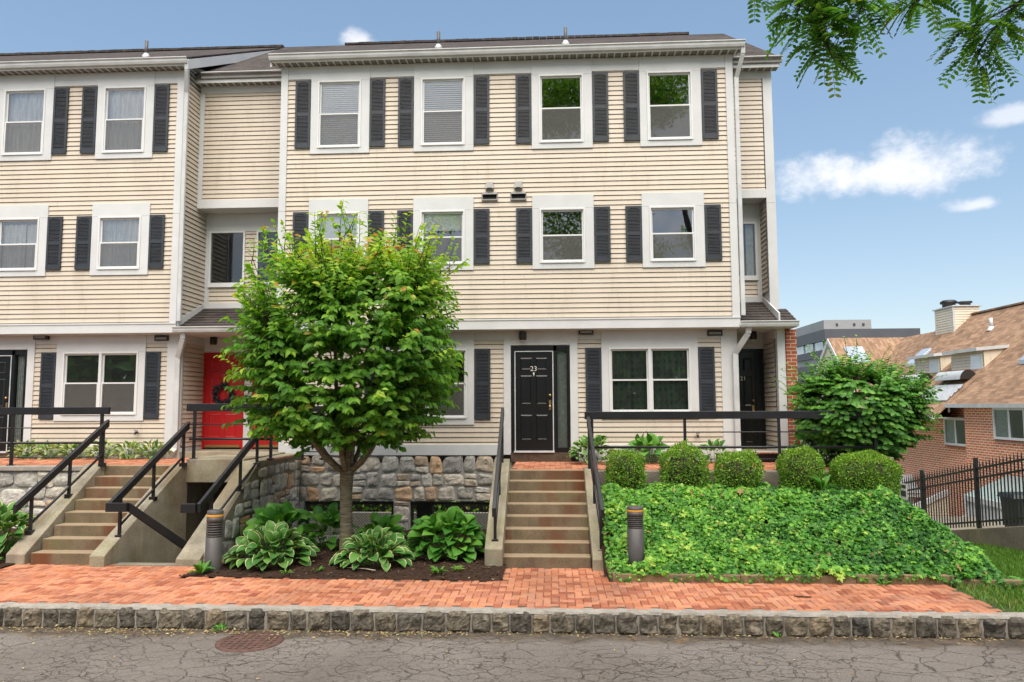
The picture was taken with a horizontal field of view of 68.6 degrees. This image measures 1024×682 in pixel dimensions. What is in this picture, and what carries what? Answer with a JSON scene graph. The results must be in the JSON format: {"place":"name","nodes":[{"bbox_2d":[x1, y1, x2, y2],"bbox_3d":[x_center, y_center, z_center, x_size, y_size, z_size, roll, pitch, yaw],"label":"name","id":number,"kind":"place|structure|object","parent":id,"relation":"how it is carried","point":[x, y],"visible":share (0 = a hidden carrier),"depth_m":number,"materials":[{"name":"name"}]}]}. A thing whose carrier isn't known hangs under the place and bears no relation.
{"place":"outdoors","nodes":[
{"label":"outdoors","id":0,"kind":"place"},
{"bbox_2d":[0,458,149,464],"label":"terrace paving","id":1,"kind":"structure","parent":0,"point":[57,461],"depth_m":14.84,"materials":[{"name":"brick"}]},
{"bbox_2d":[6,439,46,458],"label":"border hosta","id":2,"kind":"object","parent":1,"relation":"on","point":[21,447],"visible":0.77,"depth_m":15.61,"materials":[{"name":"green plant"}]},
{"bbox_2d":[29,440,68,459],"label":"border hosta","id":3,"kind":"object","parent":1,"relation":"on","point":[45,447],"visible":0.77,"depth_m":15.55,"materials":[{"name":"green plant"}]},
{"bbox_2d":[56,441,93,458],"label":"border hosta","id":4,"kind":"object","parent":1,"relation":"on","point":[65,447],"visible":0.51,"depth_m":15.51,"materials":[{"name":"green plant"}]},
{"bbox_2d":[84,439,122,458],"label":"border hosta","id":5,"kind":"object","parent":1,"relation":"on","point":[96,449],"visible":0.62,"depth_m":15.56,"materials":[{"name":"green plant"}]},
{"bbox_2d":[108,440,148,458],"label":"border hosta","id":6,"kind":"object","parent":1,"relation":"on","point":[133,445],"visible":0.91,"depth_m":15.45,"materials":[{"name":"green plant"}]},
{"bbox_2d":[132,439,173,458],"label":"border hosta","id":7,"kind":"object","parent":1,"relation":"on","point":[155,445],"visible":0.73,"depth_m":15.45,"materials":[{"name":"green plant"}]},
{"bbox_2d":[120,458,188,464],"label":"landing paving","id":8,"kind":"structure","parent":0,"point":[165,461],"depth_m":14.44,"materials":[{"name":"brick"}]},
{"bbox_2d":[186,482,226,541],"bbox_3d":[-3.254,3.377,14.521,19.300,1.670,1.900,-1,-5,3],"label":"terrace fill","id":9,"kind":"object","parent":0,"point":[196,491],"depth_m":14.11,"materials":[{"name":"concrete"}]},
{"bbox_2d":[768,335,946,465],"bbox_3d":[6.413,1.284,13.806,3.091,2.847,2.261,-1,-5,3],"label":"spreading shrub","id":10,"kind":"object","parent":9,"relation":"on","point":[892,395],"visible":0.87,"depth_m":13.25,"materials":[{"name":"green plant"}]},
{"bbox_2d":[179,529,505,580],"bbox_3d":[-2.397,3.573,12.948,4.780,0.158,4.900,-1,-5,3],"label":"mulch bed","id":11,"kind":"object","parent":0,"point":[417,565],"visible":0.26,"depth_m":11.04,"materials":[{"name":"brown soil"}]},
{"bbox_2d":[187,560,214,573],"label":"weed","id":12,"kind":"object","parent":11,"relation":"on","point":[200,567],"visible":1,"depth_m":10.93,"materials":[{"name":"green plant"}]},
{"bbox_2d":[204,509,223,577],"bbox_3d":[-4.435,3.013,11.170,0.240,0.984,0.240,0,-5,3],"label":"bollard light","id":13,"kind":"object","parent":11,"relation":"on","point":[214,539],"visible":0.98,"depth_m":11.09,"materials":[{"name":"grey metal"}]},
{"bbox_2d":[222,520,319,570],"bbox_3d":[-3.713,3.119,11.537,1.433,0.678,1.291,-1,-5,3],"label":"variegated hosta","id":14,"kind":"object","parent":11,"relation":"on","point":[250,541],"visible":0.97,"depth_m":11.32,"materials":[{"name":"green plant"}]},
{"bbox_2d":[242,500,318,550],"bbox_3d":[-3.964,3.164,12.771,1.391,0.865,1.206,-1,-5,3],"label":"green hosta","id":15,"kind":"object","parent":11,"relation":"on","point":[286,512],"visible":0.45,"depth_m":12.66,"materials":[{"name":"green plant"}]},
{"bbox_2d":[303,502,358,549],"bbox_3d":[-3.143,3.199,12.829,1.103,0.837,0.975,-1,-5,3],"label":"green hosta","id":16,"kind":"object","parent":11,"relation":"on","point":[330,516],"visible":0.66,"depth_m":12.71,"materials":[{"name":"green plant"}]},
{"bbox_2d":[213,199,470,550],"bbox_3d":[-2.735,0.669,12.665,4.034,5.948,3.916,-1,-5,3],"label":"ornamental tree","id":17,"kind":"object","parent":11,"relation":"on","point":[338,290],"visible":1,"depth_m":11.71,"materials":[{"name":"green plant"}]},
{"bbox_2d":[329,525,414,571],"bbox_3d":[-2.124,3.137,11.449,1.284,0.682,1.167,-1,-5,3],"label":"variegated hosta","id":18,"kind":"object","parent":11,"relation":"on","point":[390,542],"visible":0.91,"depth_m":11.30,"materials":[{"name":"green plant"}]},
{"bbox_2d":[353,512,407,548],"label":"green hosta","id":19,"kind":"object","parent":11,"relation":"on","point":[386,520],"visible":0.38,"depth_m":12.66,"materials":[{"name":"green plant"}]},
{"bbox_2d":[430,565,447,572],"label":"weed","id":20,"kind":"object","parent":11,"relation":"on","point":[436,569],"visible":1,"depth_m":10.80,"materials":[{"name":"green plant"}]},
{"bbox_2d":[406,506,485,562],"bbox_3d":[-1.019,3.083,12.028,1.433,0.872,1.355,-4,-6,39],"label":"green hosta","id":21,"kind":"object","parent":11,"relation":"on","point":[456,521],"visible":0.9,"depth_m":11.79,"materials":[{"name":"green plant"}]},
{"bbox_2d":[451,564,463,570],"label":"weed","id":22,"kind":"object","parent":11,"relation":"on","point":[458,567],"visible":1,"depth_m":11.00,"materials":[{"name":"green plant"}]},
{"bbox_2d":[309,512,488,533],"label":"garden wall","id":23,"kind":"structure","parent":0,"point":[359,514],"depth_m":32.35,"materials":[{"name":"grey stone"}]},
{"bbox_2d":[309,501,489,511],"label":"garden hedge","id":24,"kind":"object","parent":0,"point":[368,507],"visible":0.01,"depth_m":34.06,"materials":[{"name":"plant"}]},
{"bbox_2d":[0,563,1002,612],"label":"pavement","id":25,"kind":"structure","parent":0,"point":[579,588],"depth_m":9.84,"materials":[{"name":"brick"}]},
{"bbox_2d":[0,528,25,567],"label":"mulch bed","id":26,"kind":"object","parent":25,"relation":"on","point":[3,563],"visible":0.06,"depth_m":12.27,"materials":[{"name":"brown soil"}]},
{"bbox_2d":[0,500,34,553],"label":"variegated hosta","id":27,"kind":"object","parent":26,"relation":"on","point":[19,518],"visible":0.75,"depth_m":12.20,"materials":[{"name":"green plant"}]},
{"bbox_2d":[0,465,84,527],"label":"stone retaining wall","id":28,"kind":"structure","parent":26,"relation":"on","point":[17,482],"depth_m":13.70,"materials":[{"name":"grey stone"}]},
{"bbox_2d":[0,407,110,465],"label":"terrace railing","id":29,"kind":"object","parent":28,"relation":"on","point":[15,411],"visible":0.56,"depth_m":13.88,"materials":[{"name":"black metal"}]},
{"bbox_2d":[6,463,186,566],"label":"concrete steps","id":30,"kind":"structure","parent":25,"relation":"on","point":[80,526],"depth_m":12.54,"materials":[{"name":"beige concrete"}]},
{"bbox_2d":[13,419,109,534],"bbox_3d":[-7.625,2.265,12.788,0.116,1.815,1.864,-2,-5,14],"label":"handrail","id":31,"kind":"object","parent":30,"relation":"on","point":[39,486],"visible":1,"depth_m":12.78,"materials":[{"name":"black metal"}]},
{"bbox_2d":[105,421,189,537],"bbox_3d":[-6.103,2.296,12.674,0.341,1.829,1.921,-1,-5,4],"label":"handrail","id":32,"kind":"object","parent":30,"relation":"on","point":[115,503],"visible":1,"depth_m":12.60,"materials":[{"name":"black metal"}]},
{"bbox_2d":[112,449,313,578],"bbox_3d":[-5.746,4.327,13.988,2.624,4.305,4.970,-1,-5,3],"label":"basement stairwell","id":33,"kind":"object","parent":25,"relation":"on","point":[276,480],"visible":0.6,"depth_m":13.54,"materials":[{"name":"concrete"}]},
{"bbox_2d":[128,503,186,548],"bbox_3d":[-5.499,3.636,12.049,1.286,2.142,0.068,4,-6,-37],"label":"stairwell rail","id":34,"kind":"object","parent":33,"relation":"attached to","point":[158,527],"visible":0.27,"depth_m":11.96,"materials":[{"name":"black metal"}]},
{"bbox_2d":[180,431,260,534],"bbox_3d":[-4.734,2.332,12.561,0.293,1.691,1.961,-2,-5,17],"label":"handrail","id":35,"kind":"object","parent":33,"relation":"on","point":[205,499],"visible":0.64,"depth_m":12.46,"materials":[{"name":"black metal"}]},
{"bbox_2d":[186,403,274,459],"bbox_3d":[-5.119,1.654,13.668,1.660,1.030,0.110,-1,-5,3],"label":"terrace railing","id":36,"kind":"object","parent":33,"relation":"on","point":[194,408],"visible":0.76,"depth_m":13.68,"materials":[{"name":"black metal"}]},
{"bbox_2d":[485,459,603,570],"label":"concrete steps","id":37,"kind":"structure","parent":25,"relation":"on","point":[547,518],"depth_m":12.10,"materials":[{"name":"beige concrete"}]},
{"bbox_2d":[492,408,503,540],"bbox_3d":[-0.217,2.127,12.290,0.100,2.048,2.020,-1,-5,3],"label":"handrail","id":38,"kind":"object","parent":37,"relation":"on","point":[497,481],"visible":0.89,"depth_m":12.13,"materials":[{"name":"black metal"}]},
{"bbox_2d":[587,417,603,550],"bbox_3d":[1.345,2.266,12.176,0.104,2.038,2.055,0,-5,0],"label":"handrail","id":39,"kind":"object","parent":37,"relation":"on","point":[596,485],"visible":0.81,"depth_m":12.03,"materials":[{"name":"black metal"}]},
{"bbox_2d":[875,579,892,584],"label":"weed","id":40,"kind":"object","parent":25,"relation":"on","point":[883,583],"visible":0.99,"depth_m":10.13,"materials":[{"name":"green plant"}]},
{"bbox_2d":[0,626,1023,681],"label":"road","id":41,"kind":"structure","parent":0,"point":[84,656],"depth_m":8.03,"materials":[{"name":"grey asphalt"}]},
{"bbox_2d":[211,623,226,631],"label":"weed","id":42,"kind":"object","parent":41,"relation":"on","point":[220,626],"visible":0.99,"depth_m":9.09,"materials":[{"name":"green plant"}]},
{"bbox_2d":[215,631,283,652],"bbox_3d":[-3.014,3.453,8.630,0.750,0.014,0.750,-1,-5,3],"label":"manhole cover","id":43,"kind":"object","parent":41,"relation":"on","point":[243,642],"visible":0.99,"depth_m":8.59,"materials":[{"name":"metal"}]},
{"bbox_2d":[0,624,1019,681],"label":"leaf litter","id":44,"kind":"object","parent":41,"relation":"on","point":[192,632],"visible":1,"depth_m":8.90,"materials":[{"name":"brown plant"}]},
{"bbox_2d":[0,602,1023,638],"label":"kerb","id":45,"kind":"structure","parent":41,"relation":"on","point":[839,623],"depth_m":8.94,"materials":[{"name":"stone"}]},
{"bbox_2d":[747,0,1023,103],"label":"honey locust","id":46,"kind":"object","parent":41,"relation":"on","point":[820,17],"visible":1,"depth_m":5.02},
{"bbox_2d":[0,0,1023,333],"label":"sky","id":47,"kind":"structure","parent":0,"point":[899,195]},
{"bbox_2d":[511,461,829,469],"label":"terrace paving","id":48,"kind":"structure","parent":0,"point":[582,465],"depth_m":14.20,"materials":[{"name":"brick"}]},
{"bbox_2d":[567,434,617,463],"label":"variegated hosta","id":49,"kind":"object","parent":48,"relation":"on","point":[598,441],"visible":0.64,"depth_m":14.66,"materials":[{"name":"green plant"}]},
{"bbox_2d":[628,431,668,463],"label":"green hosta","id":50,"kind":"object","parent":48,"relation":"on","point":[651,439],"visible":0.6,"depth_m":14.74,"materials":[{"name":"green plant"}]},
{"bbox_2d":[699,438,729,462],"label":"variegated hosta","id":51,"kind":"object","parent":48,"relation":"on","point":[716,442],"visible":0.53,"depth_m":14.65,"materials":[{"name":"green plant"}]},
{"bbox_2d":[742,449,782,461],"bbox_3d":[5.009,2.352,15.430,0.800,0.200,1.160,-1,-5,3],"label":"door step box","id":52,"kind":"object","parent":48,"relation":"on","point":[765,453],"visible":0.25,"depth_m":14.86,"materials":[{"name":"black paint"}]},
{"bbox_2d":[791,419,847,465],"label":"leafy shrub","id":53,"kind":"object","parent":48,"relation":"on","point":[798,436],"visible":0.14,"depth_m":14.02,"materials":[{"name":"green plant"}]},
{"bbox_2d":[601,495,987,581],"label":"ivy bank","id":54,"kind":"structure","parent":0,"point":[604,548],"depth_m":11.15,"materials":[{"name":"green plant"}]},
{"bbox_2d":[604,448,646,489],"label":"box shrub","id":55,"kind":"object","parent":54,"relation":"on","point":[624,471],"visible":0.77,"depth_m":12.52,"materials":[{"name":"green plant"}]},
{"bbox_2d":[627,505,643,563],"bbox_3d":[1.783,2.789,10.845,0.240,0.799,0.240,-1,-5,3],"label":"bollard light","id":56,"kind":"object","parent":54,"relation":"on","point":[635,536],"visible":0.99,"depth_m":10.76,"materials":[{"name":"grey metal"}]},
{"bbox_2d":[658,438,711,495],"bbox_3d":[2.903,2.170,12.641,0.892,1.074,0.791,-1,-5,3],"label":"box shrub","id":57,"kind":"object","parent":54,"relation":"on","point":[684,466],"visible":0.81,"depth_m":12.46,"materials":[{"name":"green plant"}]},
{"bbox_2d":[598,470,838,493],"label":"retaining wall","id":58,"kind":"structure","parent":54,"relation":"on","point":[771,477],"depth_m":13.08,"materials":[{"name":"concrete"}]},
{"bbox_2d":[584,411,885,470],"bbox_3d":[3.905,1.762,13.189,5.230,1.055,0.110,-1,-5,3],"label":"terrace railing","id":59,"kind":"object","parent":58,"relation":"on","point":[685,415],"visible":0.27,"depth_m":13.20,"materials":[{"name":"black metal"}]},
{"bbox_2d":[712,448,765,496],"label":"box shrub","id":60,"kind":"object","parent":54,"relation":"on","point":[737,469],"visible":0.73,"depth_m":12.39,"materials":[{"name":"green plant"}]},
{"bbox_2d":[775,444,826,492],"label":"box shrub","id":61,"kind":"object","parent":54,"relation":"on","point":[800,467],"visible":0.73,"depth_m":12.36,"materials":[{"name":"green plant"}]},
{"bbox_2d":[600,479,1023,588],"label":"ivy","id":62,"kind":"object","parent":54,"relation":"on","point":[848,526],"visible":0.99,"depth_m":11.04,"materials":[{"name":"green plant"}]},
{"bbox_2d":[811,475,832,487],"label":"weed","id":63,"kind":"object","parent":62,"relation":"on","point":[823,482],"visible":1,"depth_m":12.12,"materials":[{"name":"green plant"}]},
{"bbox_2d":[827,449,904,497],"bbox_3d":[5.872,2.234,12.504,1.179,0.898,1.074,-1,-5,3],"label":"box shrub","id":64,"kind":"object","parent":54,"relation":"on","point":[865,469],"visible":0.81,"depth_m":12.18,"materials":[{"name":"green plant"}]},
{"bbox_2d":[930,516,1004,529],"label":"side path","id":65,"kind":"structure","parent":0,"point":[975,527],"depth_m":21.98,"materials":[{"name":"concrete"}]},
{"bbox_2d":[999,492,1023,526],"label":"wheelie bin","id":66,"kind":"object","parent":65,"relation":"on","point":[1015,524],"visible":0.47,"depth_m":19.70,"materials":[{"name":"black plastic"}]},
{"bbox_2d":[949,542,1023,611],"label":"lawn","id":67,"kind":"structure","parent":0,"point":[994,606],"depth_m":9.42,"materials":[{"name":"plant"}]},
{"bbox_2d":[606,565,1022,588],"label":"timber edging","id":68,"kind":"object","parent":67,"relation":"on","point":[823,579],"visible":0.58,"depth_m":10.26,"materials":[{"name":"brown wood"}]},
{"bbox_2d":[951,526,1023,550],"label":"concrete wall","id":69,"kind":"structure","parent":67,"relation":"on","point":[1012,537],"depth_m":16.61,"materials":[{"name":"grey concrete"}]},
{"bbox_2d":[898,452,1023,528],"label":"spiked fence","id":70,"kind":"object","parent":69,"relation":"on","point":[976,470],"visible":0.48,"depth_m":17.73,"materials":[{"name":"black metal"}]},
{"bbox_2d":[900,483,907,499],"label":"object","id":71,"kind":"object","parent":70,"relation":"attached to","point":[903,494],"visible":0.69,"depth_m":21.13,"materials":[{"name":"white plastic"}]},
{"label":"lower yard","id":72,"kind":"structure","parent":0,"visible":0},
{"bbox_2d":[897,475,919,503],"bbox_3d":[18.294,7.359,35.250,1.000,2.150,1.800,-1,-5,3],"label":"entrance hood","id":73,"kind":"object","parent":72,"relation":"on","point":[904,476],"visible":0.07,"depth_m":34.76,"materials":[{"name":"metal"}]},
{"bbox_2d":[814,300,1023,515],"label":"brick row house","id":74,"kind":"structure","parent":72,"relation":"on","point":[974,354],"depth_m":32.71,"materials":[{"name":"beige"}]},
{"bbox_2d":[943,418,965,448],"bbox_3d":[18.818,3.885,31.753,0.170,1.260,1.900,-1,-5,3],"label":"window","id":75,"kind":"structure","parent":74,"relation":"in","point":[954,428],"depth_m":31.82,"materials":[{"name":"white plastic"}]},
{"bbox_2d":[992,408,1023,443],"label":"window","id":76,"kind":"structure","parent":74,"relation":"in","point":[1008,423],"depth_m":27.57,"materials":[{"name":"white plastic"}]},
{"bbox_2d":[913,490,948,515],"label":"stair wall","id":77,"kind":"structure","parent":72,"relation":"on","point":[937,504],"depth_m":32.03,"materials":[{"name":"beige concrete"}]},
{"bbox_2d":[964,476,1022,523],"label":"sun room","id":78,"kind":"object","parent":72,"relation":"on","point":[992,497],"visible":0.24,"depth_m":26.73,"materials":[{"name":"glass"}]},
{"label":"ground","id":79,"kind":"structure","parent":0,"visible":0},
{"bbox_2d":[796,320,919,407],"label":"office block","id":80,"kind":"structure","parent":79,"relation":"on","point":[814,335],"depth_m":168.47,"materials":[{"name":"grey concrete"}]},
{"bbox_2d":[797,346,804,354],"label":"window","id":81,"kind":"structure","parent":80,"relation":"in","point":[800,350],"depth_m":179.49,"materials":[{"name":"glass"}]},
{"bbox_2d":[805,344,813,352],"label":"window","id":82,"kind":"structure","parent":80,"relation":"in","point":[812,345],"depth_m":172.53,"materials":[{"name":"glass"}]},
{"bbox_2d":[815,341,823,350],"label":"window","id":83,"kind":"structure","parent":80,"relation":"in","point":[819,346],"depth_m":166.68,"materials":[{"name":"glass"}]},
{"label":"rear yard","id":84,"kind":"structure","parent":0,"visible":0},
{"bbox_2d":[0,27,799,580],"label":"town house","id":85,"kind":"structure","parent":84,"relation":"on","point":[600,209],"depth_m":15.77,"materials":[{"name":"plastic"}]},
{"bbox_2d":[0,350,27,452],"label":"door","id":86,"kind":"structure","parent":85,"relation":"in","point":[13,363],"depth_m":16.08,"materials":[{"name":"black paint"}]},
{"bbox_2d":[0,205,49,276],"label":"window","id":87,"kind":"structure","parent":85,"relation":"in","point":[23,228],"depth_m":16.08,"materials":[{"name":"white plastic"}]},
{"bbox_2d":[0,74,54,161],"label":"window","id":88,"kind":"structure","parent":85,"relation":"in","point":[26,101],"depth_m":16.32,"materials":[{"name":"white plastic"}]},
{"bbox_2d":[53,335,146,420],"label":"window","id":89,"kind":"structure","parent":85,"relation":"in","point":[92,370],"depth_m":16.02,"materials":[{"name":"white plastic"}]},
{"bbox_2d":[89,203,151,275],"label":"window","id":90,"kind":"structure","parent":85,"relation":"in","point":[120,231],"depth_m":15.95,"materials":[{"name":"white plastic"}]},
{"bbox_2d":[95,71,154,159],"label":"window","id":91,"kind":"structure","parent":85,"relation":"in","point":[125,100],"depth_m":16.19,"materials":[{"name":"white plastic"}]},
{"bbox_2d":[201,352,244,448],"bbox_3d":[-6.444,1.334,16.782,0.940,2.160,0.066,-1,-5,3],"label":"red door","id":92,"kind":"structure","parent":85,"relation":"in","point":[215,369],"depth_m":16.76,"materials":[{"name":"paint"}]},
{"bbox_2d":[211,381,235,403],"bbox_3d":[-6.410,1.163,16.714,0.563,0.562,0.247,-1,-5,3],"label":"wreath","id":93,"kind":"object","parent":85,"relation":"attached to","point":[215,397],"depth_m":16.70,"materials":[{"name":"black plant"}]},
{"bbox_2d":[207,231,245,287],"bbox_3d":[-6.414,-1.820,17.394,0.830,1.350,0.970,-1,-5,3],"label":"picture window","id":94,"kind":"structure","parent":85,"relation":"in","point":[227,256],"depth_m":17.62,"materials":[{"name":"white plastic"}]},
{"bbox_2d":[251,380,277,448],"bbox_3d":[-5.326,1.324,16.724,0.940,2.160,0.060,-1,-5,3],"label":"red door","id":95,"kind":"structure","parent":85,"relation":"in","point":[262,443],"depth_m":16.63,"materials":[{"name":"paint"}]},
{"bbox_2d":[255,230,277,286],"bbox_3d":[-5.326,-1.830,17.335,0.830,1.350,0.970,-1,-5,3],"label":"picture window","id":96,"kind":"structure","parent":85,"relation":"in","point":[259,265],"depth_m":17.28,"materials":[{"name":"white plastic"}]},
{"bbox_2d":[299,406,324,459],"bbox_3d":[-4.071,1.886,15.399,0.600,1.100,0.110,-1,-5,3],"label":"terrace railing","id":97,"kind":"object","parent":85,"relation":"attached to","point":[315,410],"visible":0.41,"depth_m":15.36,"materials":[{"name":"black metal"}]},
{"bbox_2d":[308,198,368,260],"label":"window","id":98,"kind":"structure","parent":85,"relation":"in","point":[361,205],"depth_m":15.70,"materials":[{"name":"white plastic"}]},
{"bbox_2d":[310,65,369,154],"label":"window","id":99,"kind":"structure","parent":85,"relation":"in","point":[340,95],"depth_m":15.92,"materials":[{"name":"white plastic"}]},
{"bbox_2d":[382,332,473,424],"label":"window","id":100,"kind":"structure","parent":85,"relation":"in","point":[464,399],"depth_m":15.57,"materials":[{"name":"white plastic"}]},
{"bbox_2d":[413,196,473,270],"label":"window","id":101,"kind":"structure","parent":85,"relation":"in","point":[454,215],"depth_m":15.58,"materials":[{"name":"white plastic"}]},
{"bbox_2d":[414,62,473,152],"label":"window","id":102,"kind":"structure","parent":85,"relation":"in","point":[443,92],"depth_m":15.80,"materials":[{"name":"white plastic"}]},
{"bbox_2d":[511,346,570,452],"bbox_3d":[0.589,1.192,15.448,1.215,2.190,0.170,-1,-5,3],"label":"door","id":103,"kind":"structure","parent":85,"relation":"in","point":[540,413],"depth_m":15.44,"materials":[{"name":"black paint"}]},
{"bbox_2d":[531,58,592,149],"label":"window","id":104,"kind":"structure","parent":85,"relation":"in","point":[561,89],"depth_m":15.69,"materials":[{"name":"white plastic"}]},
{"bbox_2d":[532,194,594,269],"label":"window","id":105,"kind":"structure","parent":85,"relation":"in","point":[562,225],"depth_m":15.44,"materials":[{"name":"white plastic"}]},
{"bbox_2d":[601,330,698,411],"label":"window","id":106,"kind":"structure","parent":85,"relation":"in","point":[643,370],"depth_m":15.41,"materials":[{"name":"white plastic"}]},
{"bbox_2d":[639,55,701,146],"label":"window","id":107,"kind":"structure","parent":85,"relation":"in","point":[669,86],"depth_m":15.57,"materials":[{"name":"white plastic"}]},
{"bbox_2d":[641,192,705,267],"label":"window","id":108,"kind":"structure","parent":85,"relation":"in","point":[673,223],"depth_m":15.32,"materials":[{"name":"white plastic"}]},
{"bbox_2d":[737,222,758,280],"bbox_3d":[5.018,-1.923,16.771,0.670,1.350,0.970,-1,-5,3],"label":"picture window","id":109,"kind":"structure","parent":85,"relation":"in","point":[749,228],"depth_m":16.40,"materials":[{"name":"white plastic"}]},
{"bbox_2d":[738,349,765,448],"bbox_3d":[5.035,1.313,16.127,0.775,2.290,0.110,-1,-5,3],"label":"door","id":110,"kind":"structure","parent":85,"relation":"in","point":[751,363],"depth_m":16.14,"materials":[{"name":"black paint"}]}
]}

